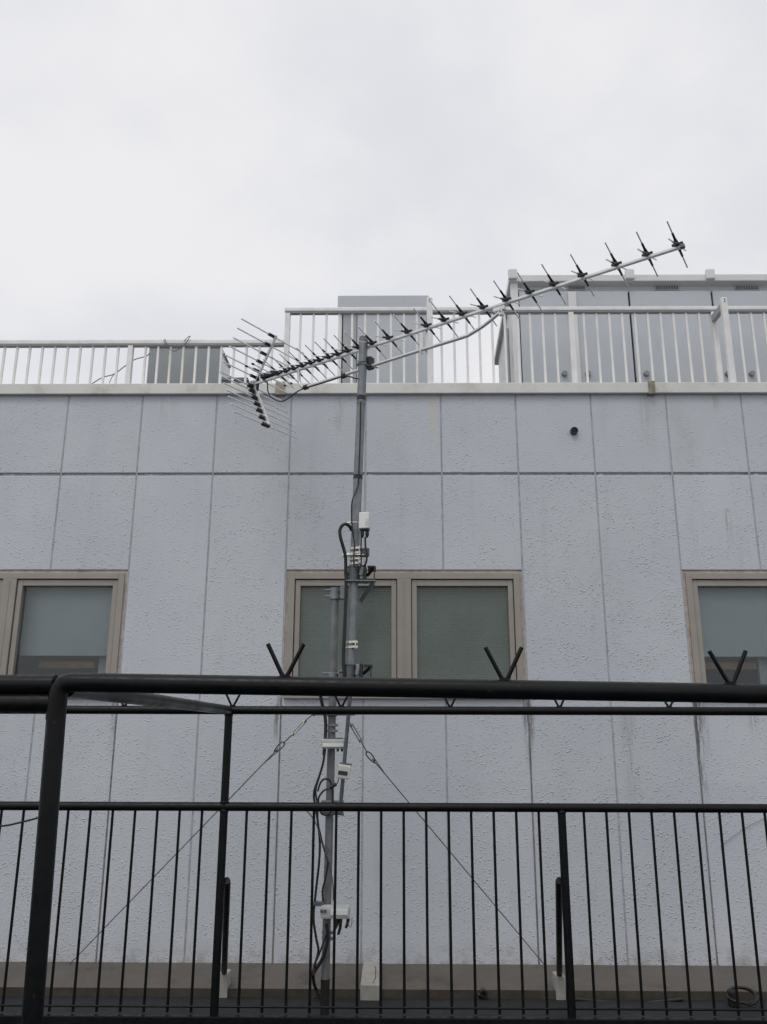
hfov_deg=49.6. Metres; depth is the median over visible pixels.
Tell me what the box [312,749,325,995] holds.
cable
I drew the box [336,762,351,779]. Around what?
power supply box
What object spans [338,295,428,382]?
control cabinet
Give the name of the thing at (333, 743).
splitter case
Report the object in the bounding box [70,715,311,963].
guy wire
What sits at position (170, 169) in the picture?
sky
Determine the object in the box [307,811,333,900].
cable
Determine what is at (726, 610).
window
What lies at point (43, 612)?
window
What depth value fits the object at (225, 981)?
5.13 m
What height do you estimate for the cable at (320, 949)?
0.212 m
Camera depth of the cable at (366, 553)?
5.14 m
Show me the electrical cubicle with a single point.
(709, 287)
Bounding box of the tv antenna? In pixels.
[219,220,687,438]
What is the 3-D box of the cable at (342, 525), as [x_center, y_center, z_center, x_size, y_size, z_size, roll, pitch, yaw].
[-0.315,0.758,5.076,0.237,1.404,0.120,-13,-20,40]
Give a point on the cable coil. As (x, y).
(730, 996)
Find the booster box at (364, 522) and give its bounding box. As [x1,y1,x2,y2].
[347,512,370,537]
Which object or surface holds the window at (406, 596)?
in the office building
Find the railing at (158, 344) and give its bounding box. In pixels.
[0,339,283,383]
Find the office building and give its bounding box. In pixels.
[0,381,766,999]
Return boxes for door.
[519,291,634,382]
[629,291,716,381]
[711,291,766,381]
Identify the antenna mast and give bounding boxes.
[312,336,375,1014]
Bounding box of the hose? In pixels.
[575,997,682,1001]
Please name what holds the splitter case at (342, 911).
attached to the antenna mast
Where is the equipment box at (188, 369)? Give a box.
[146,348,230,383]
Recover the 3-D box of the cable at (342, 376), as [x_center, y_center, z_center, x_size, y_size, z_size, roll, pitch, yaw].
[-0.498,-0.920,5.838,0.922,0.259,0.086,-12,-19,39]
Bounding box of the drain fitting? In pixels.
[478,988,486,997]
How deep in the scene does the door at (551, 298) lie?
7.73 m
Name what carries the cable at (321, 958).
attached to the antenna mast
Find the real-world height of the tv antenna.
0.726 m
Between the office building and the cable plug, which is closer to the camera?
the cable plug
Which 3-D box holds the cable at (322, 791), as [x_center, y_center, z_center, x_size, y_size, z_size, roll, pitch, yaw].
[-0.344,1.680,4.899,0.100,0.214,0.011,0,-15,1]
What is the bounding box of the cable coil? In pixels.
[726,986,759,1006]
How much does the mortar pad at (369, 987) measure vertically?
0.100 m
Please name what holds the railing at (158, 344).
on the office building
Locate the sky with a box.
[0,0,766,383]
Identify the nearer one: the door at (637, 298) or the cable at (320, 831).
the cable at (320, 831)
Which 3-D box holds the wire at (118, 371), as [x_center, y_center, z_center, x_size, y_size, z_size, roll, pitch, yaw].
[-2.285,-1.236,7.195,0.497,0.303,0.008,0,-15,1]
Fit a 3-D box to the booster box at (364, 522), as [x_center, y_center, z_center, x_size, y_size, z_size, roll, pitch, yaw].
[-0.145,0.091,5.221,0.162,0.160,0.084,-11,-19,37]
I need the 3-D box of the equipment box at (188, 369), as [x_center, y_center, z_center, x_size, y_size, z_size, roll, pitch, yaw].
[-1.801,-1.071,7.685,0.685,0.819,0.418,0,-15,1]
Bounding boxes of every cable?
[0,817,37,826]
[266,373,357,401]
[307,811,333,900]
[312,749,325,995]
[312,923,328,994]
[314,932,327,966]
[315,762,328,901]
[317,778,333,815]
[319,523,351,754]
[351,402,361,569]
[359,537,367,566]
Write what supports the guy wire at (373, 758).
attached to the office building
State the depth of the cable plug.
4.79 m
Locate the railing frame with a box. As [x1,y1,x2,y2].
[0,643,766,1023]
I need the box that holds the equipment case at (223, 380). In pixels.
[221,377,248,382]
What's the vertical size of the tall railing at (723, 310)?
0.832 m
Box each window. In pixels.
[0,570,127,674]
[283,570,525,698]
[682,570,766,683]
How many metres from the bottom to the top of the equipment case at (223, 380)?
0.454 m
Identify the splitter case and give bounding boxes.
[313,901,351,934]
[321,738,343,751]
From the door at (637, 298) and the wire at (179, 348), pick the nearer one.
the wire at (179, 348)
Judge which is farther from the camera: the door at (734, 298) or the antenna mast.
the door at (734, 298)
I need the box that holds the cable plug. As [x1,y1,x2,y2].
[329,778,338,789]
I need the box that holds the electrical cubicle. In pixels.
[494,269,766,382]
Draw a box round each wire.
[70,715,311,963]
[92,353,149,383]
[164,336,189,351]
[350,723,543,963]
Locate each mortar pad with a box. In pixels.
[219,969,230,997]
[360,961,378,999]
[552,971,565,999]
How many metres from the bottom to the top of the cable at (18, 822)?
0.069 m
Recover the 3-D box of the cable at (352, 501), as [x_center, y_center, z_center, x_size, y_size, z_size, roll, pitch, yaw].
[-0.168,-0.183,5.265,0.062,1.130,0.056,7,-16,-22]
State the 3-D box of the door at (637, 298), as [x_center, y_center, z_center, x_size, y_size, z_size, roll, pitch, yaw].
[2.707,-1.406,7.671,0.762,1.420,0.054,0,-15,1]
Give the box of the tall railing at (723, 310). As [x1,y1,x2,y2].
[283,297,766,382]
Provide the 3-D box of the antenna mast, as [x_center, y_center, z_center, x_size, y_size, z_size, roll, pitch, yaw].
[-0.238,0.848,5.137,0.386,4.151,0.285,0,-15,1]

